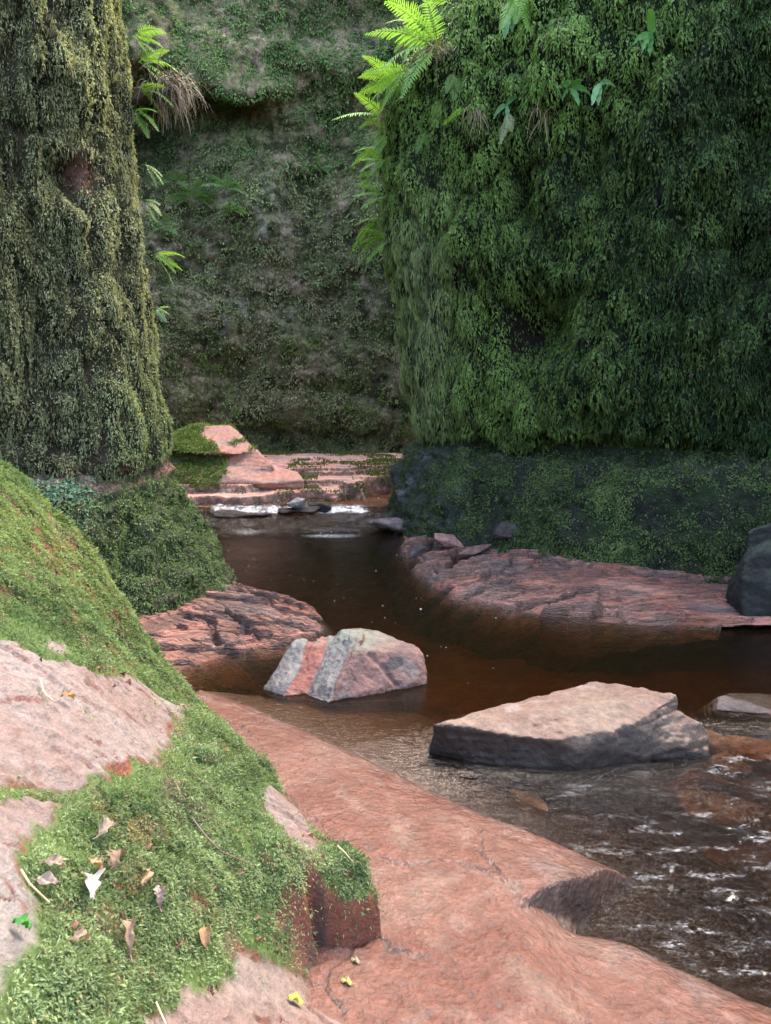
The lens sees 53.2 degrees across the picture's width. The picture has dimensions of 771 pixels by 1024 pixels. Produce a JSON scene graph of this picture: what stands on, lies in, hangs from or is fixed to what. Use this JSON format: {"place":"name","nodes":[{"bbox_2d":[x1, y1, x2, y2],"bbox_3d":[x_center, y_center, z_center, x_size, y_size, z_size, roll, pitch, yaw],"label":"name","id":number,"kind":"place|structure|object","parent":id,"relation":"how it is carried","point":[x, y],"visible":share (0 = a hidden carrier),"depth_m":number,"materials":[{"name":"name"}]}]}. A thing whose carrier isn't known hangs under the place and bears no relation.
{"place":"outdoors","nodes":[
{"label":"outdoors","id":0,"kind":"place"},
{"bbox_2d":[0,0,238,617],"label":"cliff","id":1,"kind":"structure","parent":0,"point":[87,442],"depth_m":5.89,"materials":[{"name":"green plant"}]},
{"bbox_2d":[134,108,157,137],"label":"fern","id":2,"kind":"object","parent":1,"relation":"attached to","point":[148,118],"visible":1,"depth_m":6.41,"materials":[{"name":"green plant"}]},
{"bbox_2d":[133,24,166,61],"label":"fern","id":3,"kind":"object","parent":1,"relation":"attached to","point":[153,30],"visible":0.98,"depth_m":6.51,"materials":[{"name":"green plant"}]},
{"bbox_2d":[142,162,162,187],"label":"fern","id":4,"kind":"object","parent":1,"relation":"attached to","point":[157,175],"visible":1,"depth_m":6.50,"materials":[{"name":"green plant"}]},
{"bbox_2d":[145,199,161,221],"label":"fern","id":5,"kind":"object","parent":1,"relation":"attached to","point":[151,203],"visible":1,"depth_m":6.39,"materials":[{"name":"green plant"}]},
{"bbox_2d":[139,82,172,116],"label":"fern","id":6,"kind":"object","parent":1,"relation":"attached to","point":[148,90],"visible":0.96,"depth_m":6.46,"materials":[{"name":"green plant"}]},
{"bbox_2d":[138,49,177,87],"bbox_3d":[-1.938,-3.779,6.591,0.298,0.319,0.214,-6,11,-30],"label":"fern","id":7,"kind":"object","parent":1,"relation":"attached to","point":[151,58],"visible":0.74,"depth_m":6.57,"materials":[{"name":"green plant"}]},
{"bbox_2d":[155,306,169,321],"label":"fern","id":8,"kind":"object","parent":1,"relation":"attached to","point":[161,315],"visible":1,"depth_m":6.80,"materials":[{"name":"green plant"}]},
{"bbox_2d":[154,251,181,285],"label":"fern","id":9,"kind":"object","parent":1,"relation":"attached to","point":[165,260],"visible":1,"depth_m":6.41,"materials":[{"name":"green plant"}]},
{"bbox_2d":[128,48,214,136],"bbox_3d":[-1.871,-3.554,6.589,0.797,0.644,0.669,0,9,0],"label":"grass tuft","id":10,"kind":"object","parent":1,"relation":"attached to","point":[139,96],"visible":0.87,"depth_m":6.58,"materials":[{"name":"brown plant"}]},
{"bbox_2d":[0,463,403,1023],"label":"bank","id":11,"kind":"structure","parent":0,"point":[40,733],"depth_m":2.08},
{"bbox_2d":[12,913,31,929],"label":"leaf","id":12,"kind":"object","parent":11,"relation":"on","point":[23,919],"visible":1,"depth_m":1.42,"materials":[{"name":"green plant"}]},
{"bbox_2d":[39,677,52,699],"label":"twig","id":13,"kind":"object","parent":11,"relation":"on","point":[43,689],"visible":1,"depth_m":2.15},
{"bbox_2d":[60,689,74,699],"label":"leaf","id":14,"kind":"object","parent":11,"relation":"on","point":[68,693],"visible":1,"depth_m":2.20,"materials":[{"name":"brown plant"}]},
{"bbox_2d":[93,664,102,673],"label":"leaf","id":15,"kind":"object","parent":11,"relation":"on","point":[100,667],"visible":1,"depth_m":2.55,"materials":[{"name":"brown plant"}]},
{"bbox_2d":[155,1001,165,1023],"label":"twig","id":16,"kind":"object","parent":11,"relation":"on","point":[158,1007],"visible":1,"depth_m":1.59,"materials":[{"name":"beige wood"}]},
{"bbox_2d":[0,459,385,1023],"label":"moss","id":17,"kind":"object","parent":11,"relation":"on","point":[85,966],"visible":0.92,"depth_m":2.17,"materials":[{"name":"green plant"}]},
{"bbox_2d":[20,869,49,902],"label":"twig","id":18,"kind":"object","parent":17,"relation":"on","point":[31,885],"visible":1,"depth_m":1.52,"materials":[{"name":"beige wood"}]},
{"bbox_2d":[31,871,58,884],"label":"leaf","id":19,"kind":"object","parent":17,"relation":"on","point":[47,877],"visible":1,"depth_m":1.56,"materials":[{"name":"beige plant"}]},
{"bbox_2d":[41,851,65,867],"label":"leaf","id":20,"kind":"object","parent":17,"relation":"on","point":[53,859],"visible":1,"depth_m":1.60,"materials":[{"name":"beige plant"}]},
{"bbox_2d":[70,918,80,928],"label":"leaf","id":21,"kind":"object","parent":17,"relation":"on","point":[74,924],"visible":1,"depth_m":1.54,"materials":[{"name":"brown plant"}]},
{"bbox_2d":[66,925,90,942],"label":"leaf","id":22,"kind":"object","parent":17,"relation":"on","point":[80,933],"visible":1,"depth_m":1.50,"materials":[{"name":"brown plant"}]},
{"bbox_2d":[81,867,105,899],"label":"leaf","id":23,"kind":"object","parent":17,"relation":"on","point":[92,882],"visible":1,"depth_m":1.63,"materials":[{"name":"white plant"}]},
{"bbox_2d":[87,855,102,868],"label":"leaf","id":24,"kind":"object","parent":17,"relation":"on","point":[97,861],"visible":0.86,"depth_m":1.71,"materials":[{"name":"beige plant"}]},
{"bbox_2d":[93,815,118,840],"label":"leaf","id":25,"kind":"object","parent":17,"relation":"on","point":[106,824],"visible":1,"depth_m":1.82,"materials":[{"name":"brown plant"}]},
{"bbox_2d":[106,847,125,870],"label":"leaf","id":26,"kind":"object","parent":17,"relation":"on","point":[115,855],"visible":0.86,"depth_m":1.79,"materials":[{"name":"brown plant"}]},
{"bbox_2d":[122,915,135,961],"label":"leaf","id":27,"kind":"object","parent":17,"relation":"on","point":[129,934],"visible":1,"depth_m":1.61,"materials":[{"name":"brown plant"}]},
{"bbox_2d":[123,910,138,946],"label":"twig","id":28,"kind":"object","parent":17,"relation":"on","point":[135,941],"visible":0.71,"depth_m":1.68,"materials":[{"name":"wood"}]},
{"bbox_2d":[141,868,153,885],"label":"leaf","id":29,"kind":"object","parent":17,"relation":"on","point":[147,876],"visible":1,"depth_m":1.80,"materials":[{"name":"brown plant"}]},
{"bbox_2d":[146,842,154,850],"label":"leaf","id":30,"kind":"object","parent":17,"relation":"on","point":[150,845],"visible":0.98,"depth_m":1.93,"materials":[{"name":"brown plant"}]},
{"bbox_2d":[153,885,166,911],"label":"leaf","id":31,"kind":"object","parent":17,"relation":"on","point":[160,892],"visible":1,"depth_m":1.80,"materials":[{"name":"beige plant"}]},
{"bbox_2d":[175,938,185,949],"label":"leaf","id":32,"kind":"object","parent":17,"relation":"on","point":[179,944],"visible":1,"depth_m":1.78,"materials":[{"name":"brown plant"}]},
{"bbox_2d":[192,819,257,866],"bbox_3d":[-0.461,0.949,2.178,0.186,0.143,0.046,1,9,5],"label":"twig","id":33,"kind":"object","parent":17,"relation":"on","point":[198,826],"visible":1,"depth_m":2.17,"materials":[{"name":"wood"}]},
{"bbox_2d":[236,867,245,875],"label":"leaf","id":34,"kind":"object","parent":17,"relation":"on","point":[240,872],"visible":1,"depth_m":2.14,"materials":[{"name":"brown plant"}]},
{"bbox_2d":[199,925,210,949],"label":"leaf","id":35,"kind":"object","parent":11,"relation":"on","point":[205,933],"visible":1,"depth_m":1.85,"materials":[{"name":"brown plant"}]},
{"bbox_2d":[207,985,213,995],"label":"leaf","id":36,"kind":"object","parent":11,"relation":"on","point":[211,990],"visible":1,"depth_m":1.75,"materials":[{"name":"brown plant"}]},
{"bbox_2d":[288,992,303,1004],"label":"leaf","id":37,"kind":"object","parent":11,"relation":"on","point":[296,997],"visible":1,"depth_m":1.98,"materials":[{"name":"yellow plant"}]},
{"bbox_2d":[302,829,314,838],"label":"leaf","id":38,"kind":"object","parent":11,"relation":"on","point":[308,833],"visible":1,"depth_m":2.60,"materials":[{"name":"brown plant"}]},
{"bbox_2d":[139,581,336,699],"bbox_3d":[-1.550,1.076,5.906,2.299,0.739,2.898,0,9,0],"label":"rock ledge","id":39,"kind":"object","parent":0,"point":[206,644],"visible":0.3,"depth_m":5.64,"materials":[{"name":"stone"}]},
{"bbox_2d":[239,624,245,634],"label":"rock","id":40,"kind":"object","parent":39,"relation":"on","point":[243,629],"visible":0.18,"depth_m":5.77,"materials":[{"name":"stone"}]},
{"bbox_2d":[179,451,402,536],"bbox_3d":[-1.213,-0.411,13.631,7.624,1.138,5.828,0,9,0],"label":"rock ledge","id":41,"kind":"object","parent":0,"point":[332,475],"visible":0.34,"depth_m":12.08,"materials":[{"name":"stone"}]},
{"bbox_2d":[166,421,303,490],"bbox_3d":[-2.505,-0.913,12.579,2.441,1.126,1.564,0,9,0],"label":"boulder","id":42,"kind":"object","parent":41,"relation":"on","point":[204,455],"visible":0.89,"depth_m":12.13,"materials":[{"name":"stone"}]},
{"bbox_2d":[120,0,464,453],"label":"cliff","id":43,"kind":"structure","parent":0,"point":[277,329],"depth_m":14.82,"materials":[{"name":"green plant"}]},
{"bbox_2d":[153,214,177,234],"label":"fern","id":44,"kind":"object","parent":43,"relation":"attached to","point":[166,221],"visible":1,"depth_m":14.34,"materials":[{"name":"green plant"}]},
{"bbox_2d":[154,170,187,186],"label":"fern","id":45,"kind":"object","parent":43,"relation":"attached to","point":[175,177],"visible":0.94,"depth_m":14.41,"materials":[{"name":"green plant"}]},
{"bbox_2d":[164,179,218,208],"bbox_3d":[-3.606,-5.899,14.405,1.017,0.544,0.427,0,9,0],"label":"fern","id":46,"kind":"object","parent":43,"relation":"attached to","point":[197,191],"visible":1,"depth_m":14.43,"materials":[{"name":"green plant"}]},
{"bbox_2d":[200,169,244,193],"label":"fern","id":47,"kind":"object","parent":43,"relation":"attached to","point":[227,183],"visible":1,"depth_m":14.35,"materials":[{"name":"green plant"}]},
{"bbox_2d":[216,202,247,217],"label":"fern","id":48,"kind":"object","parent":43,"relation":"attached to","point":[224,212],"visible":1,"depth_m":14.36,"materials":[{"name":"green plant"}]},
{"bbox_2d":[309,157,330,175],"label":"fern","id":49,"kind":"object","parent":43,"relation":"attached to","point":[322,167],"visible":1,"depth_m":14.90,"materials":[{"name":"green plant"}]},
{"bbox_2d":[298,0,363,28],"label":"root tuft","id":50,"kind":"object","parent":43,"relation":"attached to","point":[334,5],"visible":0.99,"depth_m":13.89,"materials":[{"name":"brown plant"}]},
{"bbox_2d":[194,690,770,1023],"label":"rock shelf","id":51,"kind":"object","parent":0,"point":[481,914],"visible":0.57,"depth_m":2.79,"materials":[{"name":"stone"}]},
{"bbox_2d":[341,976,355,985],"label":"leaf","id":52,"kind":"object","parent":51,"relation":"on","point":[348,981],"visible":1,"depth_m":2.17,"materials":[{"name":"yellow plant"}]},
{"bbox_2d":[351,956,359,963],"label":"leaf","id":53,"kind":"object","parent":51,"relation":"on","point":[355,959],"visible":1,"depth_m":2.26,"materials":[{"name":"beige plant"}]},
{"bbox_2d":[427,682,710,787],"bbox_3d":[0.951,1.225,4.189,1.473,0.530,0.746,0,9,0],"label":"boulder","id":54,"kind":"object","parent":51,"relation":"on","point":[586,727],"visible":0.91,"depth_m":3.93,"materials":[{"name":"stone"}]},
{"bbox_2d":[195,490,770,1006],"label":"water","id":55,"kind":"structure","parent":0,"point":[335,510],"depth_m":3.58,"materials":[{"name":"brown liquid"}]},
{"bbox_2d":[212,509,270,518],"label":"rock","id":56,"kind":"object","parent":55,"relation":"on","point":[227,514],"visible":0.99,"depth_m":10.81,"materials":[{"name":"stone"}]},
{"bbox_2d":[278,506,319,513],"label":"rock","id":57,"kind":"object","parent":55,"relation":"on","point":[287,510],"visible":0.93,"depth_m":11.04,"materials":[{"name":"stone"}]},
{"bbox_2d":[288,497,305,508],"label":"rock","id":58,"kind":"object","parent":57,"relation":"on","point":[296,503],"visible":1,"depth_m":10.99,"materials":[{"name":"stone"}]},
{"bbox_2d":[308,501,331,512],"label":"rock","id":59,"kind":"object","parent":55,"relation":"in","point":[325,507],"visible":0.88,"depth_m":11.19,"materials":[{"name":"stone"}]},
{"bbox_2d":[302,527,360,534],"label":"rock","id":60,"kind":"object","parent":55,"relation":"in","point":[334,530],"visible":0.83,"depth_m":10.12,"materials":[{"name":"stone"}]},
{"bbox_2d":[263,628,428,703],"bbox_3d":[-0.263,1.055,5.087,1.131,0.571,0.896,0,9,0],"label":"boulder","id":61,"kind":"object","parent":55,"relation":"in","point":[350,665],"visible":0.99,"depth_m":4.87,"materials":[{"name":"stone"}]},
{"bbox_2d":[402,544,428,557],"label":"rock","id":62,"kind":"object","parent":55,"relation":"in","point":[418,550],"visible":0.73,"depth_m":8.61,"materials":[{"name":"stone"}]},
{"bbox_2d":[695,693,770,738],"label":"rock","id":63,"kind":"object","parent":55,"relation":"in","point":[749,707],"visible":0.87,"depth_m":4.56,"materials":[{"name":"stone"}]},
{"bbox_2d":[722,523,770,644],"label":"boulder","id":64,"kind":"object","parent":55,"relation":"in","point":[748,592],"visible":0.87,"depth_m":6.25,"materials":[{"name":"grey stone"}]},
{"bbox_2d":[214,515,770,888],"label":"streambed","id":65,"kind":"structure","parent":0,"point":[685,674],"depth_m":6.10,"materials":[{"name":"liquid"}]},
{"bbox_2d":[509,789,547,809],"bbox_3d":[0.622,1.449,3.780,0.330,0.086,0.265,0,9,0],"label":"stone","id":66,"kind":"object","parent":65,"relation":"on","point":[533,802],"visible":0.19,"depth_m":3.80,"materials":[{"name":"stone"}]},
{"bbox_2d":[627,767,687,788],"bbox_3d":[1.482,1.390,4.150,0.402,0.111,0.273,-2,10,-14],"label":"stone","id":67,"kind":"object","parent":65,"relation":"on","point":[664,775],"visible":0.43,"depth_m":4.05,"materials":[{"name":"stone"}]},
{"bbox_2d":[705,729,723,746],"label":"stone","id":68,"kind":"object","parent":65,"relation":"on","point":[712,737],"visible":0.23,"depth_m":4.46,"materials":[{"name":"stone"}]},
{"bbox_2d":[673,789,764,830],"bbox_3d":[1.647,1.447,3.771,0.399,0.093,0.306,0,9,0],"label":"stone","id":69,"kind":"object","parent":65,"relation":"on","point":[728,809],"visible":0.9,"depth_m":3.72,"materials":[{"name":"stone"}]},
{"bbox_2d":[701,752,752,783],"bbox_3d":[1.845,1.382,4.168,0.250,0.094,0.210,0,9,0],"label":"stone","id":70,"kind":"object","parent":65,"relation":"on","point":[725,762],"visible":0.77,"depth_m":4.13,"materials":[{"name":"stone"}]},
{"bbox_2d":[711,735,770,762],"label":"stone","id":71,"kind":"object","parent":65,"relation":"on","point":[757,744],"visible":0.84,"depth_m":4.38,"materials":[{"name":"stone"}]},
{"bbox_2d":[372,0,770,584],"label":"cliff","id":72,"kind":"structure","parent":0,"point":[582,300],"depth_m":8.06,"materials":[{"name":"green plant"}]},
{"bbox_2d":[333,92,383,128],"bbox_3d":[-0.322,-4.720,9.088,0.629,0.387,0.288,0,9,0],"label":"fern","id":73,"kind":"object","parent":72,"relation":"attached to","point":[367,113],"visible":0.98,"depth_m":9.08,"materials":[{"name":"green plant"}]},
{"bbox_2d":[351,147,379,173],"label":"fern","id":74,"kind":"object","parent":72,"relation":"attached to","point":[367,156],"visible":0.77,"depth_m":9.46,"materials":[{"name":"green plant"}]},
{"bbox_2d":[356,171,374,198],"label":"fern","id":75,"kind":"object","parent":72,"relation":"attached to","point":[368,181],"visible":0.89,"depth_m":9.45,"materials":[{"name":"green plant"}]},
{"bbox_2d":[350,217,383,266],"bbox_3d":[-0.230,-3.322,9.502,0.332,0.604,0.323,8,12,38],"label":"fern","id":76,"kind":"object","parent":72,"relation":"attached to","point":[372,225],"visible":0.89,"depth_m":9.50,"materials":[{"name":"green plant"}]},
{"bbox_2d":[353,183,383,220],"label":"fern","id":77,"kind":"object","parent":72,"relation":"attached to","point":[372,201],"visible":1,"depth_m":9.30,"materials":[{"name":"green plant"}]},
{"bbox_2d":[360,147,384,177],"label":"fern","id":78,"kind":"object","parent":72,"relation":"attached to","point":[378,158],"visible":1,"depth_m":9.15,"materials":[{"name":"green plant"}]},
{"bbox_2d":[361,228,385,263],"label":"fern","id":79,"kind":"object","parent":72,"relation":"attached to","point":[374,241],"visible":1,"depth_m":9.36,"materials":[{"name":"green plant"}]},
{"bbox_2d":[355,55,394,115],"bbox_3d":[-0.111,-4.925,8.967,0.491,0.666,0.270,0,9,0],"label":"fern","id":80,"kind":"object","parent":72,"relation":"attached to","point":[371,77],"visible":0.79,"depth_m":8.94,"materials":[{"name":"green plant"}]},
{"bbox_2d":[364,118,386,157],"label":"fern","id":81,"kind":"object","parent":72,"relation":"attached to","point":[379,141],"visible":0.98,"depth_m":9.19,"materials":[{"name":"green plant"}]},
{"bbox_2d":[368,106,389,148],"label":"dead fronds","id":82,"kind":"object","parent":72,"relation":"attached to","point":[382,117],"visible":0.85,"depth_m":9.22,"materials":[{"name":"brown plant"}]},
{"bbox_2d":[361,61,408,110],"bbox_3d":[-0.001,-4.821,8.765,0.546,0.516,0.292,0,9,0],"label":"fern","id":83,"kind":"object","parent":72,"relation":"attached to","point":[391,78],"visible":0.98,"depth_m":8.75,"materials":[{"name":"green plant"}]},
{"bbox_2d":[384,0,422,60],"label":"fern","id":84,"kind":"object","parent":72,"relation":"attached to","point":[398,45],"visible":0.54,"depth_m":9.11,"materials":[{"name":"green plant"}]},
{"bbox_2d":[364,0,444,98],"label":"fern","id":85,"kind":"object","parent":72,"relation":"attached to","point":[417,34],"visible":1,"depth_m":8.45,"materials":[{"name":"green plant"}]},
{"bbox_2d":[415,129,429,153],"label":"fern","id":86,"kind":"object","parent":72,"relation":"attached to","point":[423,138],"visible":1,"depth_m":8.73,"materials":[{"name":"green plant"}]},
{"bbox_2d":[415,0,451,25],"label":"fern","id":87,"kind":"object","parent":72,"relation":"attached to","point":[441,2],"visible":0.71,"depth_m":9.10,"materials":[{"name":"green plant"}]},
{"bbox_2d":[415,34,461,79],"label":"dead fronds","id":88,"kind":"object","parent":72,"relation":"attached to","point":[435,51],"visible":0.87,"depth_m":8.55,"materials":[{"name":"brown plant"}]},
{"bbox_2d":[444,72,460,99],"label":"fern","id":89,"kind":"object","parent":72,"relation":"attached to","point":[454,81],"visible":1,"depth_m":8.44,"materials":[{"name":"green plant"}]},
{"bbox_2d":[443,108,463,124],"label":"fern","id":90,"kind":"object","parent":72,"relation":"attached to","point":[453,115],"visible":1,"depth_m":8.31,"materials":[{"name":"green plant"}]},
{"bbox_2d":[461,107,489,143],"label":"dead fronds","id":91,"kind":"object","parent":72,"relation":"attached to","point":[480,119],"visible":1,"depth_m":8.30,"materials":[{"name":"brown plant"}]},
{"bbox_2d":[493,96,516,118],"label":"fern","id":92,"kind":"object","parent":72,"relation":"attached to","point":[502,106],"visible":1,"depth_m":8.26,"materials":[{"name":"green plant"}]},
{"bbox_2d":[498,111,514,143],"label":"fern","id":93,"kind":"object","parent":72,"relation":"attached to","point":[507,122],"visible":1,"depth_m":8.25,"materials":[{"name":"green plant"}]},
{"bbox_2d":[502,0,514,39],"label":"fern","id":94,"kind":"object","parent":72,"relation":"attached to","point":[510,23],"visible":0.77,"depth_m":8.17,"materials":[{"name":"green plant"}]},
{"bbox_2d":[498,0,539,30],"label":"fern","id":95,"kind":"object","parent":72,"relation":"attached to","point":[518,3],"visible":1,"depth_m":8.03,"materials":[{"name":"green plant"}]},
{"bbox_2d":[527,102,559,146],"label":"dead fronds","id":96,"kind":"object","parent":72,"relation":"attached to","point":[537,108],"visible":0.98,"depth_m":8.02,"materials":[{"name":"brown plant"}]},
{"bbox_2d":[559,79,590,105],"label":"fern","id":97,"kind":"object","parent":72,"relation":"attached to","point":[574,86],"visible":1,"depth_m":7.76,"materials":[{"name":"green plant"}]},
{"bbox_2d":[591,79,614,105],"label":"fern","id":98,"kind":"object","parent":72,"relation":"attached to","point":[596,93],"visible":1,"depth_m":7.66,"materials":[{"name":"green plant"}]},
{"bbox_2d":[632,9,655,55],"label":"fern","id":99,"kind":"object","parent":72,"relation":"attached to","point":[651,26],"visible":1,"depth_m":7.28,"materials":[{"name":"green plant"}]},
{"bbox_2d":[372,532,770,672],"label":"rock ledge","id":100,"kind":"object","parent":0,"point":[555,609],"visible":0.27,"depth_m":6.74,"materials":[{"name":"stone"}]},
{"bbox_2d":[369,517,403,533],"bbox_3d":[0.152,0.160,10.054,0.735,0.201,0.567,0,9,0],"label":"rock","id":101,"kind":"object","parent":100,"relation":"on","point":[390,524],"visible":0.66,"depth_m":9.84,"materials":[{"name":"stone"}]},
{"bbox_2d":[434,533,463,548],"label":"rock","id":102,"kind":"object","parent":100,"relation":"on","point":[448,540],"visible":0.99,"depth_m":8.56,"materials":[{"name":"stone"}]},
{"bbox_2d":[456,544,490,559],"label":"rock","id":103,"kind":"object","parent":100,"relation":"on","point":[472,551],"visible":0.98,"depth_m":8.15,"materials":[{"name":"stone"}]},
{"bbox_2d":[491,521,518,540],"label":"rock","id":104,"kind":"object","parent":100,"relation":"on","point":[502,530],"visible":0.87,"depth_m":8.23,"materials":[{"name":"stone"}]}
]}

